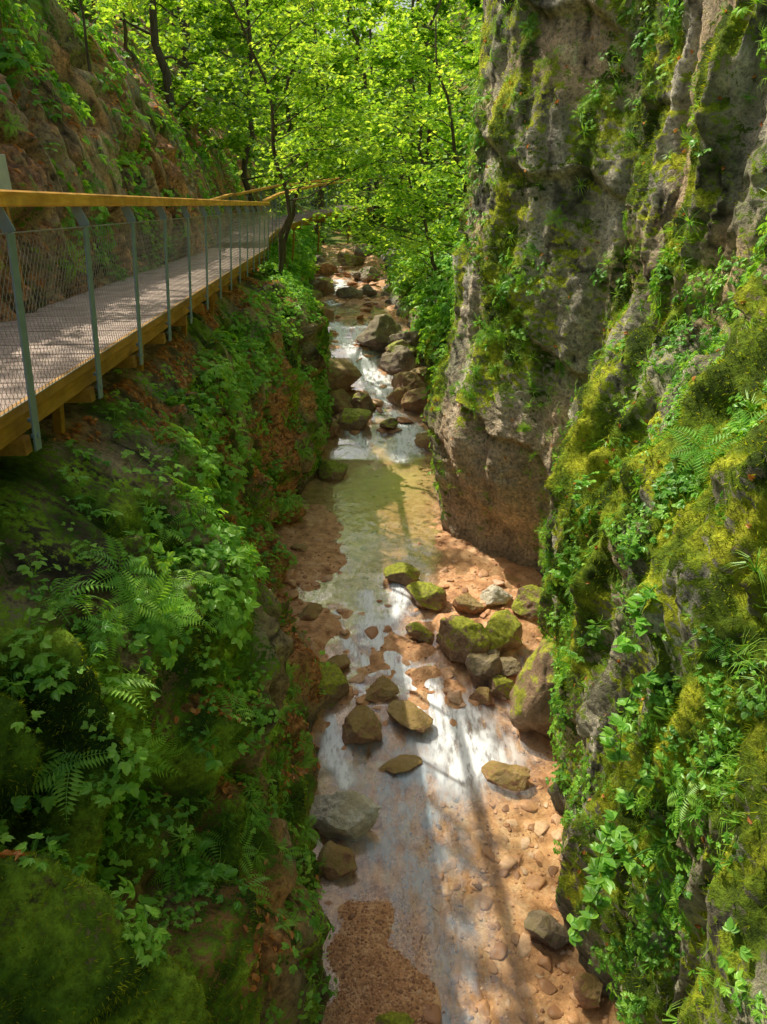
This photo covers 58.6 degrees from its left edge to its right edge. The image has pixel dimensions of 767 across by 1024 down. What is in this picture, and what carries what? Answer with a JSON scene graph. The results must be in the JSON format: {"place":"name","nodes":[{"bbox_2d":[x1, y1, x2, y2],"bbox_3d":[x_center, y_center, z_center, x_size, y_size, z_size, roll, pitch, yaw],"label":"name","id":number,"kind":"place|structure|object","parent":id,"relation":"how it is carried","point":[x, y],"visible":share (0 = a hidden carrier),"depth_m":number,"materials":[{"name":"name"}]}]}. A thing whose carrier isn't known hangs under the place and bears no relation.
{"place":"outdoors","nodes":[
{"label":"outdoors","id":0,"kind":"place"},
{"bbox_2d":[0,0,332,1023],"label":"cliff bank","id":1,"kind":"structure","parent":0,"point":[40,480],"depth_m":5.21,"materials":[{"name":"green plant"}]},
{"bbox_2d":[57,0,151,71],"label":"hazel sapling","id":2,"kind":"object","parent":1,"relation":"on","point":[101,9],"visible":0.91,"depth_m":12.44,"materials":[{"name":"green plant"}]},
{"bbox_2d":[97,0,161,61],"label":"hazel sapling","id":3,"kind":"object","parent":1,"relation":"on","point":[124,6],"visible":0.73,"depth_m":15.52,"materials":[{"name":"green plant"}]},
{"bbox_2d":[0,189,269,455],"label":"walkway","id":4,"kind":"structure","parent":1,"relation":"on","point":[55,357],"depth_m":5.98,"materials":[{"name":"brown wood"}]},
{"bbox_2d":[0,154,24,290],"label":"information sign","id":5,"kind":"object","parent":4,"relation":"on","point":[5,183],"visible":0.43,"depth_m":7.12,"materials":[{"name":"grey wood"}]},
{"bbox_2d":[0,271,329,1023],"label":"moss carpet","id":6,"kind":"object","parent":1,"relation":"on","point":[167,548],"visible":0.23,"depth_m":3.94,"materials":[{"name":"green plant"}]},
{"bbox_2d":[0,0,334,1023],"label":"fern clumps","id":7,"kind":"object","parent":1,"relation":"on","point":[132,588],"visible":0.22,"depth_m":4.57,"materials":[{"name":"green plant"}]},
{"bbox_2d":[0,0,336,1023],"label":"bank plants","id":8,"kind":"object","parent":1,"relation":"on","point":[232,550],"visible":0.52,"depth_m":5.72,"materials":[{"name":"green plant"}]},
{"bbox_2d":[115,0,242,111],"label":"beech tree","id":9,"kind":"object","parent":1,"relation":"on","point":[184,26],"visible":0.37,"depth_m":31.70,"materials":[{"name":"green plant"}]},
{"bbox_2d":[39,274,337,1023],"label":"grass tufts","id":10,"kind":"object","parent":1,"relation":"on","point":[231,780],"visible":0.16,"depth_m":5.50,"materials":[{"name":"green plant"}]},
{"bbox_2d":[103,0,301,135],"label":"beech tree","id":11,"kind":"object","parent":1,"relation":"on","point":[166,78],"visible":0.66,"depth_m":24.73,"materials":[{"name":"green plant"}]},
{"bbox_2d":[165,774,247,885],"bbox_3d":[-1.382,2.121,4.820,1.284,2.463,0.813,21,32,39],"label":"bramble shrub","id":12,"kind":"object","parent":1,"relation":"on","point":[222,869],"visible":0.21,"depth_m":4.68,"materials":[{"name":"green plant"}]},
{"bbox_2d":[159,0,323,223],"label":"beech tree","id":13,"kind":"object","parent":1,"relation":"on","point":[222,34],"visible":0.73,"depth_m":29.17,"materials":[{"name":"green plant"}]},
{"bbox_2d":[210,177,371,261],"bbox_3d":[-3.458,-11.336,26.758,3.057,3.651,13.740,6,25,13],"label":"footbridge","id":14,"kind":"object","parent":1,"relation":"on","point":[276,224],"visible":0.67,"depth_m":26.82,"materials":[{"name":"brown wood"}]},
{"bbox_2d":[250,0,377,234],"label":"beech tree","id":15,"kind":"object","parent":1,"relation":"on","point":[321,204],"visible":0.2,"depth_m":40.68,"materials":[{"name":"green plant"}]},
{"bbox_2d":[248,32,401,263],"bbox_3d":[-1.635,-10.804,21.102,3.981,6.037,5.674,18,30,34],"label":"young beech tree","id":16,"kind":"object","parent":1,"relation":"on","point":[338,60],"visible":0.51,"depth_m":20.42,"materials":[{"name":"green plant"}]},
{"bbox_2d":[228,0,463,273],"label":"young beech tree","id":17,"kind":"object","parent":1,"relation":"on","point":[308,91],"visible":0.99,"depth_m":16.25,"materials":[{"name":"green plant"}]},
{"bbox_2d":[141,0,482,643],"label":"ground","id":18,"kind":"structure","parent":0,"point":[332,237],"depth_m":63.30,"materials":[{"name":"green plant"}]},
{"bbox_2d":[221,0,352,213],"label":"beech tree","id":19,"kind":"object","parent":18,"relation":"on","point":[299,39],"visible":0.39,"depth_m":36.60,"materials":[{"name":"green plant"}]},
{"bbox_2d":[130,0,483,239],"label":"distant forest","id":20,"kind":"object","parent":18,"relation":"on","point":[362,3],"visible":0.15,"depth_m":52.91,"materials":[{"name":"green plant"}]},
{"bbox_2d":[239,1,375,206],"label":"beech tree","id":21,"kind":"object","parent":18,"relation":"on","point":[297,110],"visible":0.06,"depth_m":53.32,"materials":[{"name":"green plant"}]},
{"bbox_2d":[276,0,424,219],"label":"beech tree","id":22,"kind":"object","parent":18,"relation":"on","point":[376,5],"visible":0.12,"depth_m":48.11,"materials":[{"name":"green plant"}]},
{"bbox_2d":[304,0,397,242],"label":"beech tree","id":23,"kind":"object","parent":18,"relation":"on","point":[353,14],"visible":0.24,"depth_m":44.45,"materials":[{"name":"green plant"}]},
{"bbox_2d":[0,8,766,1009],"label":"leaf litter","id":24,"kind":"object","parent":18,"relation":"on","point":[224,790],"visible":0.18,"depth_m":8.63,"materials":[{"name":"plant"}]},
{"bbox_2d":[346,3,462,244],"bbox_3d":[1.773,-19.602,37.101,9.473,12.675,7.414,-8,25,-17],"label":"beech tree","id":25,"kind":"object","parent":18,"relation":"on","point":[418,16],"visible":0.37,"depth_m":36.14,"materials":[{"name":"green plant"}]},
{"bbox_2d":[372,0,461,181],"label":"beech tree","id":26,"kind":"object","parent":18,"relation":"on","point":[430,43],"visible":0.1,"depth_m":55.89,"materials":[{"name":"green plant"}]},
{"bbox_2d":[382,0,471,231],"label":"beech tree","id":27,"kind":"object","parent":18,"relation":"on","point":[438,6],"visible":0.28,"depth_m":40.65,"materials":[{"name":"green plant"}]},
{"bbox_2d":[399,81,476,234],"bbox_3d":[5.697,-18.093,29.955,8.373,14.260,9.462,19,30,36],"label":"beech tree","id":28,"kind":"object","parent":18,"relation":"on","point":[459,141],"visible":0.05,"depth_m":30.85,"materials":[{"name":"green plant"}]},
{"bbox_2d":[308,0,429,50],"label":"sky","id":29,"kind":"structure","parent":0,"point":[381,26],"materials":[{"name":"white"}]},
{"bbox_2d":[320,279,515,824],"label":"stream water","id":30,"kind":"structure","parent":0,"point":[469,754],"depth_m":10.24,"materials":[{"name":"white liquid"}]},
{"bbox_2d":[272,243,625,1023],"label":"stream bed","id":31,"kind":"object","parent":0,"point":[376,473],"visible":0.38,"depth_m":9.82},
{"bbox_2d":[290,544,307,551],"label":"boulder","id":32,"kind":"object","parent":31,"relation":"on","point":[299,547],"visible":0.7,"depth_m":13.88,"materials":[{"name":"brown stone"}]},
{"bbox_2d":[298,603,322,620],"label":"boulder","id":33,"kind":"object","parent":31,"relation":"on","point":[310,611],"visible":0.97,"depth_m":11.99,"materials":[{"name":"brown stone"}]},
{"bbox_2d":[306,279,323,294],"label":"boulder","id":34,"kind":"object","parent":31,"relation":"on","point":[312,282],"visible":0.27,"depth_m":31.25,"materials":[{"name":"stone"}]},
{"bbox_2d":[310,289,322,299],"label":"boulder","id":35,"kind":"object","parent":31,"relation":"on","point":[317,294],"visible":0.38,"depth_m":30.28,"materials":[{"name":"brown stone"}]},
{"bbox_2d":[313,255,325,264],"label":"boulder","id":36,"kind":"object","parent":31,"relation":"on","point":[320,259],"visible":0.22,"depth_m":36.34,"materials":[{"name":"stone"}]},
{"bbox_2d":[316,300,328,308],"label":"boulder","id":37,"kind":"object","parent":31,"relation":"on","point":[326,305],"visible":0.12,"depth_m":27.97,"materials":[{"name":"stone"}]},
{"bbox_2d":[313,279,334,296],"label":"boulder","id":38,"kind":"object","parent":31,"relation":"on","point":[327,287],"visible":0.71,"depth_m":31.07,"materials":[{"name":"brown stone"}]},
{"bbox_2d":[316,277,333,284],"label":"boulder","id":39,"kind":"object","parent":31,"relation":"on","point":[324,278],"visible":0.34,"depth_m":32.60,"materials":[{"name":"green stone"}]},
{"bbox_2d":[313,260,337,276],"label":"boulder","id":40,"kind":"object","parent":31,"relation":"on","point":[327,268],"visible":0.62,"depth_m":35.01,"materials":[{"name":"brown stone"}]},
{"bbox_2d":[318,306,333,320],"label":"boulder","id":41,"kind":"object","parent":31,"relation":"on","point":[329,313],"visible":0.27,"depth_m":27.23,"materials":[{"name":"brown stone"}]},
{"bbox_2d":[326,421,338,438],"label":"boulder","id":42,"kind":"object","parent":31,"relation":"on","point":[333,429],"visible":0.36,"depth_m":20.10,"materials":[{"name":"brown stone"}]},
{"bbox_2d":[317,460,348,479],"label":"boulder","id":43,"kind":"object","parent":31,"relation":"on","point":[331,470],"visible":0.94,"depth_m":17.87,"materials":[{"name":"green stone"}]},
{"bbox_2d":[319,661,349,708],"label":"boulder","id":44,"kind":"object","parent":31,"relation":"on","point":[334,685],"visible":0.41,"depth_m":10.35,"materials":[{"name":"green stone"}]},
{"bbox_2d":[317,840,357,881],"bbox_3d":[-0.532,4.051,7.915,0.476,0.379,0.450,0,24,0],"label":"boulder","id":45,"kind":"object","parent":31,"relation":"on","point":[340,861],"visible":0.94,"depth_m":7.78,"materials":[{"name":"brown stone"}]},
{"bbox_2d":[325,654,350,668],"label":"boulder","id":46,"kind":"object","parent":31,"relation":"on","point":[341,661],"visible":0.81,"depth_m":11.04,"materials":[{"name":"brown stone"}]},
{"bbox_2d":[329,388,353,413],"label":"boulder","id":47,"kind":"object","parent":31,"relation":"on","point":[341,397],"visible":0.69,"depth_m":21.68,"materials":[{"name":"brown stone"}]},
{"bbox_2d":[326,358,361,394],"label":"boulder","id":48,"kind":"object","parent":31,"relation":"on","point":[345,375],"visible":0.36,"depth_m":21.92,"materials":[{"name":"brown stone"}]},
{"bbox_2d":[309,790,380,841],"bbox_3d":[-0.504,3.740,8.397,0.943,0.616,0.513,6,25,13],"label":"boulder","id":49,"kind":"object","parent":31,"relation":"on","point":[352,815],"visible":0.96,"depth_m":8.27,"materials":[{"name":"grey stone"}]},
{"bbox_2d":[336,286,362,299],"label":"boulder","id":50,"kind":"object","parent":31,"relation":"on","point":[350,292],"visible":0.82,"depth_m":30.46,"materials":[{"name":"grey stone"}]},
{"bbox_2d":[337,252,364,266],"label":"boulder","id":51,"kind":"object","parent":31,"relation":"on","point":[343,259],"visible":0.89,"depth_m":37.14,"materials":[{"name":"green stone"}]},
{"bbox_2d":[336,408,371,431],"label":"boulder","id":52,"kind":"object","parent":31,"relation":"on","point":[349,419],"visible":0.95,"depth_m":20.46,"materials":[{"name":"green stone"}]},
{"bbox_2d":[350,271,359,279],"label":"boulder","id":53,"kind":"object","parent":31,"relation":"on","point":[355,275],"visible":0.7,"depth_m":33.88,"materials":[{"name":"brown stone"}]},
{"bbox_2d":[342,705,381,745],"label":"boulder","id":54,"kind":"object","parent":31,"relation":"on","point":[362,724],"visible":0.96,"depth_m":9.67,"materials":[{"name":"brown stone"}]},
{"bbox_2d":[350,392,375,410],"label":"boulder","id":55,"kind":"object","parent":31,"relation":"on","point":[360,400],"visible":0.86,"depth_m":21.67,"materials":[{"name":"stone"}]},
{"bbox_2d":[354,244,375,256],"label":"boulder","id":56,"kind":"object","parent":31,"relation":"on","point":[358,251],"visible":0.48,"depth_m":39.86,"materials":[{"name":"grey stone"}]},
{"bbox_2d":[360,284,376,297],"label":"boulder","id":57,"kind":"object","parent":31,"relation":"on","point":[368,290],"visible":0.83,"depth_m":31.05,"materials":[{"name":"grey stone"}]},
{"bbox_2d":[358,266,380,283],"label":"boulder","id":58,"kind":"object","parent":31,"relation":"on","point":[366,278],"visible":0.76,"depth_m":33.72,"materials":[{"name":"grey stone"}]},
{"bbox_2d":[355,314,402,352],"bbox_3d":[-0.203,-6.406,24.736,1.780,1.470,1.404,-17,29,-32],"label":"boulder","id":59,"kind":"object","parent":31,"relation":"on","point":[377,333],"visible":0.7,"depth_m":24.27,"materials":[{"name":"grey stone"}]},
{"bbox_2d":[365,676,398,702],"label":"boulder","id":60,"kind":"object","parent":31,"relation":"on","point":[382,688],"visible":1,"depth_m":10.42,"materials":[{"name":"brown stone"}]},
{"bbox_2d":[379,418,397,428],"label":"boulder","id":61,"kind":"object","parent":31,"relation":"on","point":[391,423],"visible":0.98,"depth_m":20.46,"materials":[{"name":"green stone"}]},
{"bbox_2d":[375,1011,414,1023],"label":"boulder","id":62,"kind":"object","parent":31,"relation":"on","point":[391,1017],"visible":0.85,"depth_m":6.31,"materials":[{"name":"green stone"}]},
{"bbox_2d":[386,386,406,406],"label":"boulder","id":63,"kind":"object","parent":31,"relation":"on","point":[395,397],"visible":0.64,"depth_m":22.08,"materials":[{"name":"brown stone"}]},
{"bbox_2d":[379,345,419,374],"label":"boulder","id":64,"kind":"object","parent":31,"relation":"on","point":[400,358],"visible":0.76,"depth_m":23.55,"materials":[{"name":"grey stone"}]},
{"bbox_2d":[378,754,421,773],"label":"boulder","id":65,"kind":"object","parent":31,"relation":"on","point":[402,763],"visible":1,"depth_m":9.32,"materials":[{"name":"brown stone"}]},
{"bbox_2d":[384,339,417,356],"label":"boulder","id":66,"kind":"object","parent":31,"relation":"on","point":[391,347],"visible":0.43,"depth_m":23.79,"materials":[{"name":"green stone"}]},
{"bbox_2d":[383,562,419,585],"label":"boulder","id":67,"kind":"object","parent":31,"relation":"on","point":[403,573],"visible":0.96,"depth_m":12.89,"materials":[{"name":"green stone"}]},
{"bbox_2d":[386,331,423,362],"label":"boulder","id":68,"kind":"object","parent":31,"relation":"on","point":[411,338],"visible":0.43,"depth_m":23.82,"materials":[{"name":"grey stone"}]},
{"bbox_2d":[391,371,426,391],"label":"boulder","id":69,"kind":"object","parent":31,"relation":"on","point":[408,380],"visible":0.68,"depth_m":22.49,"materials":[{"name":"brown stone"}]},
{"bbox_2d":[386,700,432,732],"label":"boulder","id":70,"kind":"object","parent":31,"relation":"on","point":[410,715],"visible":1,"depth_m":9.93,"materials":[{"name":"brown stone"}]},
{"bbox_2d":[400,387,430,413],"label":"boulder","id":71,"kind":"object","parent":31,"relation":"on","point":[412,401],"visible":0.52,"depth_m":21.54,"materials":[{"name":"brown stone"}]},
{"bbox_2d":[410,366,426,380],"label":"boulder","id":72,"kind":"object","parent":31,"relation":"on","point":[418,371],"visible":0.17,"depth_m":22.83,"materials":[{"name":"brown stone"}]},
{"bbox_2d":[405,622,434,642],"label":"boulder","id":73,"kind":"object","parent":31,"relation":"on","point":[419,631],"visible":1,"depth_m":11.53,"materials":[{"name":"green stone"}]},
{"bbox_2d":[414,432,431,450],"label":"boulder","id":74,"kind":"object","parent":31,"relation":"on","point":[422,440],"visible":0.59,"depth_m":19.68,"materials":[{"name":"brown stone"}]},
{"bbox_2d":[405,581,446,611],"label":"boulder","id":75,"kind":"object","parent":31,"relation":"on","point":[429,595],"visible":1,"depth_m":12.23,"materials":[{"name":"green stone"}]},
{"bbox_2d":[281,263,624,1023],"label":"river stones","id":76,"kind":"object","parent":31,"relation":"on","point":[471,903],"visible":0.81,"depth_m":7.66,"materials":[{"name":"brown stone"}]},
{"bbox_2d":[436,615,490,662],"bbox_3d":[1.329,2.180,11.273,0.658,0.955,0.834,-16,29,-32],"label":"boulder","id":77,"kind":"object","parent":31,"relation":"on","point":[460,638],"visible":0.86,"depth_m":11.03,"materials":[{"name":"green stone"}]},
{"bbox_2d":[451,592,484,614],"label":"boulder","id":78,"kind":"object","parent":31,"relation":"on","point":[467,603],"visible":0.94,"depth_m":12.10,"materials":[{"name":"brown stone"}]},
{"bbox_2d":[469,687,491,704],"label":"boulder","id":79,"kind":"object","parent":31,"relation":"on","point":[481,695],"visible":1,"depth_m":10.32,"materials":[{"name":"brown stone"}]},
{"bbox_2d":[465,653,502,688],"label":"boulder","id":80,"kind":"object","parent":31,"relation":"on","point":[483,668],"visible":0.82,"depth_m":10.54,"materials":[{"name":"grey stone"}]},
{"bbox_2d":[486,649,499,656],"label":"boulder","id":81,"kind":"object","parent":31,"relation":"on","point":[493,651],"visible":0.2,"depth_m":11.08,"materials":[{"name":"grey stone"}]},
{"bbox_2d":[480,584,512,605],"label":"boulder","id":82,"kind":"object","parent":31,"relation":"on","point":[493,595],"visible":0.83,"depth_m":12.20,"materials":[{"name":"grey stone"}]},
{"bbox_2d":[488,675,513,699],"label":"boulder","id":83,"kind":"object","parent":31,"relation":"on","point":[500,686],"visible":0.77,"depth_m":10.43,"materials":[{"name":"green stone"}]},
{"bbox_2d":[485,609,522,653],"bbox_3d":[1.929,2.127,11.434,0.636,0.762,0.789,21,32,39],"label":"boulder","id":84,"kind":"object","parent":31,"relation":"on","point":[504,629],"visible":0.76,"depth_m":11.28,"materials":[{"name":"green stone"}]},
{"bbox_2d":[481,760,530,793],"bbox_3d":[1.624,3.525,9.139,0.660,0.240,0.384,10,26,20],"label":"boulder","id":85,"kind":"object","parent":31,"relation":"on","point":[513,778],"visible":1,"depth_m":9.06,"materials":[{"name":"beige stone"}]},
{"bbox_2d":[499,657,521,677],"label":"boulder","id":86,"kind":"object","parent":31,"relation":"on","point":[512,666],"visible":0.55,"depth_m":10.81,"materials":[{"name":"grey stone"}]},
{"bbox_2d":[511,584,542,621],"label":"boulder","id":87,"kind":"object","parent":31,"relation":"on","point":[524,604],"visible":0.65,"depth_m":11.99,"materials":[{"name":"green stone"}]},
{"bbox_2d":[509,633,558,736],"bbox_3d":[2.426,2.571,10.000,0.985,1.856,1.352,12,27,24],"label":"boulder","id":88,"kind":"object","parent":31,"relation":"on","point":[530,698],"visible":0.55,"depth_m":9.56,"materials":[{"name":"brown stone"}]},
{"bbox_2d":[524,910,568,949],"bbox_3d":[1.715,4.391,7.190,0.480,0.324,0.376,19,30,36],"label":"boulder","id":89,"kind":"object","parent":31,"relation":"on","point":[546,928],"visible":1,"depth_m":7.11,"materials":[{"name":"grey stone"}]},
{"bbox_2d":[573,971,602,1008],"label":"boulder","id":90,"kind":"object","parent":31,"relation":"on","point":[587,987],"visible":1,"depth_m":6.57,"materials":[{"name":"brown stone"}]},
{"bbox_2d":[380,0,766,1023],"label":"cliff","id":91,"kind":"structure","parent":0,"point":[510,518],"depth_m":7.90,"materials":[{"name":"grey stone"}]},
{"bbox_2d":[297,11,467,328],"bbox_3d":[0.341,-9.434,19.433,5.866,8.019,5.830,0,24,0],"label":"beech tree","id":92,"kind":"object","parent":91,"relation":"on","point":[409,196],"visible":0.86,"depth_m":18.70,"materials":[{"name":"green plant"}]},
{"bbox_2d":[327,104,442,282],"bbox_3d":[0.331,-11.078,24.600,4.125,6.158,6.422,8,25,16],"label":"beech tree","id":93,"kind":"object","parent":91,"relation":"on","point":[393,211],"visible":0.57,"depth_m":24.30,"materials":[{"name":"green plant"}]},
{"bbox_2d":[403,0,483,246],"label":"beech tree","id":94,"kind":"object","parent":91,"relation":"on","point":[465,62],"visible":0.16,"depth_m":25.28,"materials":[{"name":"green plant"}]},
{"bbox_2d":[441,38,479,170],"bbox_3d":[6.600,-23.937,34.409,6.790,14.664,8.963,-15,28,-29],"label":"beech tree","id":95,"kind":"object","parent":91,"relation":"on","point":[470,51],"visible":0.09,"depth_m":34.50,"materials":[{"name":"green plant"}]},
{"bbox_2d":[384,0,766,1023],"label":"cliff plants","id":96,"kind":"object","parent":91,"relation":"on","point":[442,314],"visible":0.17,"depth_m":6.21,"materials":[{"name":"green plant"}]},
{"bbox_2d":[549,471,612,662],"bbox_3d":[2.123,0.426,7.150,0.478,1.563,1.964,2,24,5],"label":"elder shrub","id":97,"kind":"object","parent":91,"relation":"on","point":[592,633],"visible":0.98,"depth_m":7.03,"materials":[{"name":"green plant"}]},
{"bbox_2d":[420,0,766,1023],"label":"cliff grass","id":98,"kind":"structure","parent":91,"relation":"on","point":[728,762],"depth_m":7.34,"materials":[{"name":"green plant"}]},
{"bbox_2d":[425,0,766,1023],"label":"cliff moss","id":99,"kind":"object","parent":91,"relation":"attached to","point":[679,698],"visible":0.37,"depth_m":6.34,"materials":[{"name":"green plant"}]},
{"bbox_2d":[566,585,660,946],"bbox_3d":[2.049,2.153,5.613,0.651,2.942,1.463,9,26,20],"label":"elder shrub","id":100,"kind":"object","parent":91,"relation":"on","point":[604,864],"visible":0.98,"depth_m":5.55,"materials":[{"name":"green plant"}]},
{"bbox_2d":[465,2,766,934],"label":"cliff ferns","id":101,"kind":"object","parent":91,"relation":"attached to","point":[697,454],"visible":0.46,"depth_m":5.85,"materials":[{"name":"green plant"}]}
]}

